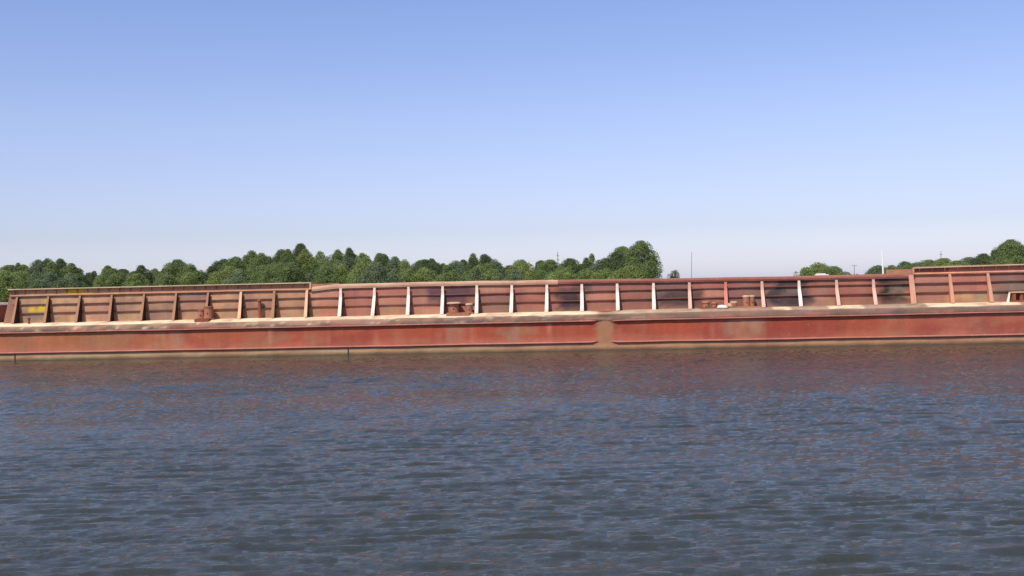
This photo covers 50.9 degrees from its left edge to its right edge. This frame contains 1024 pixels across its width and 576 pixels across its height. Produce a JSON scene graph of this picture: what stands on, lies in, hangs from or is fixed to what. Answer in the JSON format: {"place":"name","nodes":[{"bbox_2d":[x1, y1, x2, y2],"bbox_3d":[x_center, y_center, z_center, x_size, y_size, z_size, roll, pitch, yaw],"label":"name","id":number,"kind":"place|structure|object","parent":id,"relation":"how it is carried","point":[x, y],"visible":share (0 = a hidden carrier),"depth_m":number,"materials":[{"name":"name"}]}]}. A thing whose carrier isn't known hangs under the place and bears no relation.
{"place":"outdoors","nodes":[
{"label":"outdoors","id":0,"kind":"place"},
{"bbox_2d":[0,343,1023,575],"bbox_3d":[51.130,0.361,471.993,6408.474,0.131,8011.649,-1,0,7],"label":"river","id":1,"kind":"structure","parent":0,"point":[892,460],"depth_m":19.73,"materials":[{"name":"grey liquid"}]},
{"bbox_2d":[0,264,1023,360],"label":"cargo barge","id":2,"kind":"object","parent":1,"relation":"on","point":[957,304],"visible":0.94,"depth_m":52.86,"materials":[{"name":"paint"}]},
{"bbox_2d":[0,0,1023,277],"label":"sky","id":3,"kind":"structure","parent":0,"point":[731,138],"materials":[{"name":"blue"}]},
{"bbox_3d":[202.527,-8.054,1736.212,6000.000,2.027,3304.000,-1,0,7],"label":"river bank","id":4,"kind":"structure","parent":0,"visible":0},
{"bbox_2d":[0,265,20,273],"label":"broadleaf tree","id":5,"kind":"object","parent":4,"relation":"on","point":[11,268],"visible":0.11,"depth_m":201.87,"materials":[{"name":"green plant"}]},
{"bbox_2d":[0,270,24,302],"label":"broadleaf tree","id":6,"kind":"object","parent":4,"relation":"on","point":[5,279],"visible":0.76,"depth_m":178.92,"materials":[{"name":"green plant"}]},
{"bbox_2d":[8,271,37,288],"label":"broadleaf tree","id":7,"kind":"object","parent":4,"relation":"on","point":[24,275],"visible":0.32,"depth_m":185.95,"materials":[{"name":"green plant"}]},
{"bbox_2d":[16,264,32,277],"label":"broadleaf tree","id":8,"kind":"object","parent":4,"relation":"on","point":[23,267],"visible":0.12,"depth_m":204.48,"materials":[{"name":"green plant"}]},
{"bbox_2d":[26,259,45,278],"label":"broadleaf tree","id":9,"kind":"object","parent":4,"relation":"on","point":[39,266],"visible":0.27,"depth_m":204.15,"materials":[{"name":"green plant"}]},
{"bbox_2d":[27,270,49,288],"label":"broadleaf tree","id":10,"kind":"object","parent":4,"relation":"on","point":[39,284],"visible":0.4,"depth_m":177.17,"materials":[{"name":"green plant"}]},
{"bbox_2d":[26,272,68,288],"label":"broadleaf tree","id":11,"kind":"object","parent":4,"relation":"on","point":[55,280],"visible":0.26,"depth_m":181.73,"materials":[{"name":"green plant"}]},
{"bbox_2d":[41,261,63,277],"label":"broadleaf tree","id":12,"kind":"object","parent":4,"relation":"on","point":[50,266],"visible":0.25,"depth_m":197.38,"materials":[{"name":"green plant"}]},
{"bbox_2d":[55,258,67,278],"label":"broadleaf tree","id":13,"kind":"object","parent":4,"relation":"on","point":[60,264],"visible":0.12,"depth_m":229.94,"materials":[{"name":"green plant"}]},
{"bbox_2d":[59,273,88,287],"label":"broadleaf tree","id":14,"kind":"object","parent":4,"relation":"on","point":[71,280],"visible":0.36,"depth_m":182.73,"materials":[{"name":"green plant"}]},
{"bbox_2d":[58,263,91,287],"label":"broadleaf tree","id":15,"kind":"object","parent":4,"relation":"on","point":[70,268],"visible":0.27,"depth_m":198.62,"materials":[{"name":"green plant"}]},
{"bbox_2d":[73,268,93,286],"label":"broadleaf tree","id":16,"kind":"object","parent":4,"relation":"on","point":[80,271],"visible":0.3,"depth_m":199.04,"materials":[{"name":"green plant"}]},
{"bbox_2d":[87,271,97,285],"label":"broadleaf tree","id":17,"kind":"object","parent":4,"relation":"on","point":[93,275],"visible":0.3,"depth_m":224.47,"materials":[{"name":"green plant"}]},
{"bbox_2d":[92,275,112,286],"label":"broadleaf tree","id":18,"kind":"object","parent":4,"relation":"on","point":[100,282],"visible":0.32,"depth_m":186.30,"materials":[{"name":"green plant"}]},
{"bbox_2d":[90,268,125,286],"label":"broadleaf tree","id":19,"kind":"object","parent":4,"relation":"on","point":[115,276],"visible":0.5,"depth_m":201.49,"materials":[{"name":"green plant"}]},
{"bbox_2d":[121,273,150,285],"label":"broadleaf tree","id":20,"kind":"object","parent":4,"relation":"on","point":[135,280],"visible":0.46,"depth_m":182.28,"materials":[{"name":"green plant"}]},
{"bbox_2d":[124,265,154,285],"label":"broadleaf tree","id":21,"kind":"object","parent":4,"relation":"on","point":[143,270],"visible":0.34,"depth_m":195.19,"materials":[{"name":"green plant"}]},
{"bbox_2d":[150,268,158,285],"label":"broadleaf tree","id":22,"kind":"object","parent":4,"relation":"on","point":[154,271],"visible":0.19,"depth_m":227.16,"materials":[{"name":"green plant"}]},
{"bbox_2d":[155,272,180,285],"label":"broadleaf tree","id":23,"kind":"object","parent":4,"relation":"on","point":[167,278],"visible":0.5,"depth_m":173.47,"materials":[{"name":"green plant"}]},
{"bbox_2d":[153,259,191,283],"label":"broadleaf tree","id":24,"kind":"object","parent":4,"relation":"on","point":[176,266],"visible":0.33,"depth_m":202.38,"materials":[{"name":"green plant"}]},
{"bbox_2d":[175,271,202,284],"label":"broadleaf tree","id":25,"kind":"object","parent":4,"relation":"on","point":[189,277],"visible":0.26,"depth_m":177.64,"materials":[{"name":"green plant"}]},
{"bbox_2d":[177,264,206,284],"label":"broadleaf tree","id":26,"kind":"object","parent":4,"relation":"on","point":[192,269],"visible":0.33,"depth_m":199.72,"materials":[{"name":"green plant"}]},
{"bbox_2d":[204,266,217,284],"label":"broadleaf tree","id":27,"kind":"object","parent":4,"relation":"on","point":[210,269],"visible":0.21,"depth_m":203.64,"materials":[{"name":"green plant"}]},
{"bbox_2d":[205,271,222,284],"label":"broadleaf tree","id":28,"kind":"object","parent":4,"relation":"on","point":[211,280],"visible":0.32,"depth_m":179.72,"materials":[{"name":"green plant"}]},
{"bbox_2d":[207,259,227,272],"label":"broadleaf tree","id":29,"kind":"object","parent":4,"relation":"on","point":[218,264],"visible":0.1,"depth_m":224.50,"materials":[{"name":"green plant"}]},
{"bbox_2d":[214,266,237,283],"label":"broadleaf tree","id":30,"kind":"object","parent":4,"relation":"on","point":[226,271],"visible":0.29,"depth_m":179.18,"materials":[{"name":"green plant"}]},
{"bbox_2d":[217,256,248,272],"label":"broadleaf tree","id":31,"kind":"object","parent":4,"relation":"on","point":[235,262],"visible":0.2,"depth_m":197.18,"materials":[{"name":"green plant"}]},
{"bbox_2d":[222,268,249,283],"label":"broadleaf tree","id":32,"kind":"object","parent":4,"relation":"on","point":[239,276],"visible":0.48,"depth_m":175.07,"materials":[{"name":"green plant"}]},
{"bbox_2d":[241,254,250,270],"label":"broadleaf tree","id":33,"kind":"object","parent":4,"relation":"on","point":[246,258],"visible":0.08,"depth_m":203.26,"materials":[{"name":"green plant"}]},
{"bbox_2d":[245,250,256,263],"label":"broadleaf tree","id":34,"kind":"object","parent":4,"relation":"on","point":[251,254],"visible":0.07,"depth_m":225.73,"materials":[{"name":"green plant"}]},
{"bbox_2d":[247,271,259,283],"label":"broadleaf tree","id":35,"kind":"object","parent":4,"relation":"on","point":[251,280],"visible":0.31,"depth_m":175.34,"materials":[{"name":"green plant"}]},
{"bbox_2d":[237,264,281,283],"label":"broadleaf tree","id":36,"kind":"object","parent":4,"relation":"on","point":[264,268],"visible":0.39,"depth_m":175.55,"materials":[{"name":"green plant"}]},
{"bbox_2d":[245,252,274,272],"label":"broadleaf tree","id":37,"kind":"object","parent":4,"relation":"on","point":[262,258],"visible":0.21,"depth_m":193.37,"materials":[{"name":"green plant"}]},
{"bbox_2d":[270,249,282,262],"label":"broadleaf tree","id":38,"kind":"object","parent":4,"relation":"on","point":[276,257],"visible":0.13,"depth_m":214.96,"materials":[{"name":"green plant"}]},
{"bbox_2d":[258,262,306,282],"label":"broadleaf tree","id":39,"kind":"object","parent":4,"relation":"on","point":[282,271],"visible":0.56,"depth_m":174.74,"materials":[{"name":"green plant"}]},
{"bbox_2d":[273,249,300,267],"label":"broadleaf tree","id":40,"kind":"object","parent":4,"relation":"on","point":[287,256],"visible":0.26,"depth_m":193.65,"materials":[{"name":"green plant"}]},
{"bbox_2d":[287,262,307,282],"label":"broadleaf tree","id":41,"kind":"object","parent":4,"relation":"on","point":[303,275],"visible":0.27,"depth_m":177.62,"materials":[{"name":"green plant"}]},
{"bbox_2d":[292,243,305,263],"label":"broadleaf tree","id":42,"kind":"object","parent":4,"relation":"on","point":[299,248],"visible":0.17,"depth_m":224.92,"materials":[{"name":"green plant"}]},
{"bbox_2d":[296,248,322,281],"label":"broadleaf tree","id":43,"kind":"object","parent":4,"relation":"on","point":[307,261],"visible":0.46,"depth_m":195.52,"materials":[{"name":"green plant"}]},
{"bbox_2d":[306,268,315,283],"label":"broadleaf tree","id":44,"kind":"object","parent":4,"relation":"on","point":[309,274],"visible":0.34,"depth_m":182.04,"materials":[{"name":"green plant"}]},
{"bbox_2d":[313,251,331,274],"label":"broadleaf tree","id":45,"kind":"object","parent":4,"relation":"on","point":[321,258],"visible":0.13,"depth_m":201.00,"materials":[{"name":"green plant"}]},
{"bbox_2d":[312,262,346,283],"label":"broadleaf tree","id":46,"kind":"object","parent":4,"relation":"on","point":[324,272],"visible":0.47,"depth_m":176.66,"materials":[{"name":"green plant"}]},
{"bbox_2d":[328,249,344,265],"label":"broadleaf tree","id":47,"kind":"object","parent":4,"relation":"on","point":[337,254],"visible":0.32,"depth_m":203.07,"materials":[{"name":"green plant"}]},
{"bbox_2d":[327,264,351,283],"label":"broadleaf tree","id":48,"kind":"object","parent":4,"relation":"on","point":[342,269],"visible":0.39,"depth_m":176.56,"materials":[{"name":"green plant"}]},
{"bbox_2d":[335,254,356,270],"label":"broadleaf tree","id":49,"kind":"object","parent":4,"relation":"on","point":[346,259],"visible":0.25,"depth_m":192.31,"materials":[{"name":"green plant"}]},
{"bbox_2d":[345,247,358,266],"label":"broadleaf tree","id":50,"kind":"object","parent":4,"relation":"on","point":[349,252],"visible":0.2,"depth_m":222.88,"materials":[{"name":"green plant"}]},
{"bbox_2d":[338,263,367,283],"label":"broadleaf tree","id":51,"kind":"object","parent":4,"relation":"on","point":[358,269],"visible":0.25,"depth_m":172.90,"materials":[{"name":"green plant"}]},
{"bbox_2d":[351,253,372,266],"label":"broadleaf tree","id":52,"kind":"object","parent":4,"relation":"on","point":[362,256],"visible":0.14,"depth_m":200.99,"materials":[{"name":"green plant"}]},
{"bbox_2d":[354,258,369,270],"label":"broadleaf tree","id":53,"kind":"object","parent":4,"relation":"on","point":[366,264],"visible":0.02,"depth_m":180.00,"materials":[{"name":"green plant"}]},
{"bbox_2d":[349,262,396,283],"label":"broadleaf tree","id":54,"kind":"object","parent":4,"relation":"on","point":[376,272],"visible":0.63,"depth_m":169.08,"materials":[{"name":"green plant"}]},
{"bbox_2d":[374,254,390,271],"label":"broadleaf tree","id":55,"kind":"object","parent":4,"relation":"on","point":[383,259],"visible":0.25,"depth_m":217.70,"materials":[{"name":"green plant"}]},
{"bbox_2d":[385,256,402,276],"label":"broadleaf tree","id":56,"kind":"object","parent":4,"relation":"on","point":[394,261],"visible":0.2,"depth_m":197.91,"materials":[{"name":"green plant"}]},
{"bbox_2d":[384,268,404,282],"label":"bush","id":57,"kind":"object","parent":4,"relation":"on","point":[394,271],"visible":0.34,"depth_m":169.83,"materials":[{"name":"green plant"}]},
{"bbox_2d":[398,259,413,275],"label":"broadleaf tree","id":58,"kind":"object","parent":4,"relation":"on","point":[404,265],"visible":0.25,"depth_m":191.85,"materials":[{"name":"green plant"}]},
{"bbox_2d":[396,269,425,282],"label":"bush","id":59,"kind":"object","parent":4,"relation":"on","point":[407,274],"visible":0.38,"depth_m":177.86,"materials":[{"name":"green plant"}]},
{"bbox_2d":[410,267,438,281],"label":"broadleaf tree","id":60,"kind":"object","parent":4,"relation":"on","point":[427,275],"visible":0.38,"depth_m":179.31,"materials":[{"name":"green plant"}]},
{"bbox_2d":[410,259,438,275],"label":"broadleaf tree","id":61,"kind":"object","parent":4,"relation":"on","point":[426,263],"visible":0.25,"depth_m":193.26,"materials":[{"name":"green plant"}]},
{"bbox_2d":[428,258,442,273],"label":"broadleaf tree","id":62,"kind":"object","parent":4,"relation":"on","point":[438,266],"visible":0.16,"depth_m":212.38,"materials":[{"name":"green plant"}]},
{"bbox_2d":[439,264,450,280],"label":"broadleaf tree","id":63,"kind":"object","parent":4,"relation":"on","point":[447,268],"visible":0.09,"depth_m":196.82,"materials":[{"name":"green plant"}]},
{"bbox_2d":[431,270,470,281],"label":"bush","id":64,"kind":"object","parent":4,"relation":"on","point":[452,276],"visible":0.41,"depth_m":170.80,"materials":[{"name":"green plant"}]},
{"bbox_2d":[438,260,467,274],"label":"broadleaf tree","id":65,"kind":"object","parent":4,"relation":"on","point":[456,266],"visible":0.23,"depth_m":197.81,"materials":[{"name":"green plant"}]},
{"bbox_2d":[464,258,477,274],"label":"broadleaf tree","id":66,"kind":"object","parent":4,"relation":"on","point":[472,261],"visible":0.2,"depth_m":195.48,"materials":[{"name":"green plant"}]},
{"bbox_2d":[465,253,482,270],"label":"broadleaf tree","id":67,"kind":"object","parent":4,"relation":"on","point":[472,256],"visible":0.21,"depth_m":209.82,"materials":[{"name":"green plant"}]},
{"bbox_2d":[464,267,484,280],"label":"bush","id":68,"kind":"object","parent":4,"relation":"on","point":[475,272],"visible":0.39,"depth_m":168.68,"materials":[{"name":"green plant"}]},
{"bbox_2d":[462,265,504,280],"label":"broadleaf tree","id":69,"kind":"object","parent":4,"relation":"on","point":[488,275],"visible":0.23,"depth_m":173.87,"materials":[{"name":"green plant"}]},
{"bbox_2d":[479,254,499,270],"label":"broadleaf tree","id":70,"kind":"object","parent":4,"relation":"on","point":[485,258],"visible":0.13,"depth_m":218.44,"materials":[{"name":"green plant"}]},
{"bbox_2d":[484,259,505,280],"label":"broadleaf tree","id":71,"kind":"object","parent":4,"relation":"on","point":[496,264],"visible":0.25,"depth_m":190.79,"materials":[{"name":"green plant"}]},
{"bbox_2d":[491,273,508,280],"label":"bush","id":72,"kind":"object","parent":4,"relation":"on","point":[497,277],"visible":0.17,"depth_m":169.19,"materials":[{"name":"green plant"}]},
{"bbox_2d":[504,269,523,280],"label":"bush","id":73,"kind":"object","parent":4,"relation":"on","point":[514,275],"visible":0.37,"depth_m":166.81,"materials":[{"name":"green plant"}]},
{"bbox_2d":[504,259,534,279],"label":"broadleaf tree","id":74,"kind":"object","parent":4,"relation":"on","point":[522,266],"visible":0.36,"depth_m":191.76,"materials":[{"name":"green plant"}]},
{"bbox_2d":[521,269,540,280],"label":"bush","id":75,"kind":"object","parent":4,"relation":"on","point":[531,274],"visible":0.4,"depth_m":171.22,"materials":[{"name":"green plant"}]},
{"bbox_2d":[536,259,566,279],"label":"broadleaf tree","id":76,"kind":"object","parent":4,"relation":"on","point":[549,266],"visible":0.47,"depth_m":187.43,"materials":[{"name":"green plant"}]},
{"bbox_2d":[546,270,580,279],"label":"bush","id":77,"kind":"object","parent":4,"relation":"on","point":[557,276],"visible":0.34,"depth_m":171.94,"materials":[{"name":"green plant"}]},
{"bbox_2d":[560,266,575,279],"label":"bush","id":78,"kind":"object","parent":4,"relation":"on","point":[567,273],"visible":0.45,"depth_m":169.29,"materials":[{"name":"green plant"}]},
{"bbox_2d":[561,258,585,278],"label":"broadleaf tree","id":79,"kind":"object","parent":4,"relation":"on","point":[570,262],"visible":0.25,"depth_m":216.76,"materials":[{"name":"green plant"}]},
{"bbox_2d":[576,268,597,279],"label":"bush","id":80,"kind":"object","parent":4,"relation":"on","point":[585,273],"visible":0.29,"depth_m":176.54,"materials":[{"name":"green plant"}]},
{"bbox_2d":[582,257,592,267],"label":"broadleaf tree","id":81,"kind":"object","parent":4,"relation":"on","point":[585,261],"visible":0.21,"depth_m":218.77,"materials":[{"name":"green plant"}]},
{"bbox_2d":[587,253,595,269],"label":"broadleaf tree","id":82,"kind":"object","parent":4,"relation":"on","point":[591,261],"visible":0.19,"depth_m":217.90,"materials":[{"name":"green plant"}]},
{"bbox_2d":[587,259,608,275],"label":"broadleaf tree","id":83,"kind":"object","parent":4,"relation":"on","point":[598,263],"visible":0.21,"depth_m":189.34,"materials":[{"name":"green plant"}]},
{"bbox_2d":[589,268,615,278],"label":"bush","id":84,"kind":"object","parent":4,"relation":"on","point":[606,274],"visible":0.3,"depth_m":172.60,"materials":[{"name":"green plant"}]},
{"bbox_2d":[595,257,622,275],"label":"broadleaf tree","id":85,"kind":"object","parent":4,"relation":"on","point":[611,266],"visible":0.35,"depth_m":189.16,"materials":[{"name":"green plant"}]},
{"bbox_2d":[606,251,627,271],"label":"broadleaf tree","id":86,"kind":"object","parent":4,"relation":"on","point":[616,257],"visible":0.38,"depth_m":190.92,"materials":[{"name":"green plant"}]},
{"bbox_2d":[611,246,628,259],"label":"broadleaf tree","id":87,"kind":"object","parent":4,"relation":"on","point":[623,249],"visible":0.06,"depth_m":213.67,"materials":[{"name":"green plant"}]},
{"bbox_2d":[608,264,650,278],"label":"bush","id":88,"kind":"object","parent":4,"relation":"on","point":[624,273],"visible":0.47,"depth_m":169.01,"materials":[{"name":"green plant"}]},
{"bbox_2d":[623,240,662,278],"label":"broadleaf tree","id":89,"kind":"object","parent":4,"relation":"on","point":[640,248],"visible":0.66,"depth_m":170.76,"materials":[{"name":"green plant"}]},
{"bbox_2d":[644,254,662,278],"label":"broadleaf tree","id":90,"kind":"object","parent":4,"relation":"on","point":[655,265],"visible":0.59,"depth_m":170.35,"materials":[{"name":"green plant"}]},
{"bbox_2d":[667,270,679,277],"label":"bush","id":91,"kind":"object","parent":4,"relation":"on","point":[674,274],"visible":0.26,"depth_m":176.06,"materials":[{"name":"green plant"}]},
{"bbox_2d":[793,267,817,275],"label":"bush","id":92,"kind":"object","parent":4,"relation":"on","point":[806,271],"visible":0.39,"depth_m":174.51,"materials":[{"name":"green plant"}]},
{"bbox_2d":[810,262,829,273],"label":"bush","id":93,"kind":"object","parent":4,"relation":"on","point":[816,267],"visible":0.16,"depth_m":181.83,"materials":[{"name":"green plant"}]},
{"bbox_2d":[816,266,851,274],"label":"bush","id":94,"kind":"object","parent":4,"relation":"on","point":[832,270],"visible":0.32,"depth_m":176.57,"materials":[{"name":"green plant"}]},
{"bbox_2d":[865,265,890,273],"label":"broadleaf tree","id":95,"kind":"object","parent":4,"relation":"on","point":[876,269],"visible":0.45,"depth_m":203.14,"materials":[{"name":"green plant"}]},
{"bbox_2d":[899,262,930,268],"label":"broadleaf tree","id":96,"kind":"object","parent":4,"relation":"on","point":[912,265],"visible":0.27,"depth_m":203.28,"materials":[{"name":"green plant"}]},
{"bbox_2d":[921,259,934,265],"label":"broadleaf tree","id":97,"kind":"object","parent":4,"relation":"on","point":[929,261],"visible":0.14,"depth_m":209.96,"materials":[{"name":"green plant"}]},
{"bbox_2d":[930,258,950,265],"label":"broadleaf tree","id":98,"kind":"object","parent":4,"relation":"on","point":[941,261],"visible":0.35,"depth_m":208.91,"materials":[{"name":"green plant"}]},
{"bbox_2d":[940,260,969,265],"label":"broadleaf tree","id":99,"kind":"object","parent":4,"relation":"on","point":[956,262],"visible":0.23,"depth_m":202.69,"materials":[{"name":"green plant"}]},
{"bbox_2d":[960,257,977,264],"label":"broadleaf tree","id":100,"kind":"object","parent":4,"relation":"on","point":[967,259],"visible":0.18,"depth_m":208.93,"materials":[{"name":"green plant"}]},
{"bbox_2d":[971,253,992,264],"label":"broadleaf tree","id":101,"kind":"object","parent":4,"relation":"on","point":[983,259],"visible":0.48,"depth_m":206.99,"materials":[{"name":"green plant"}]},
{"bbox_2d":[989,257,1007,264],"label":"bush","id":102,"kind":"object","parent":4,"relation":"on","point":[999,260],"visible":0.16,"depth_m":190.62,"materials":[{"name":"green plant"}]},
{"bbox_2d":[991,239,1023,260],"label":"broadleaf tree","id":103,"kind":"object","parent":4,"relation":"on","point":[1008,249],"visible":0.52,"depth_m":204.46,"materials":[{"name":"green plant"}]},
{"bbox_2d":[1003,256,1023,263],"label":"bush","id":104,"kind":"object","parent":4,"relation":"on","point":[1017,260],"visible":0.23,"depth_m":181.79,"materials":[{"name":"green plant"}]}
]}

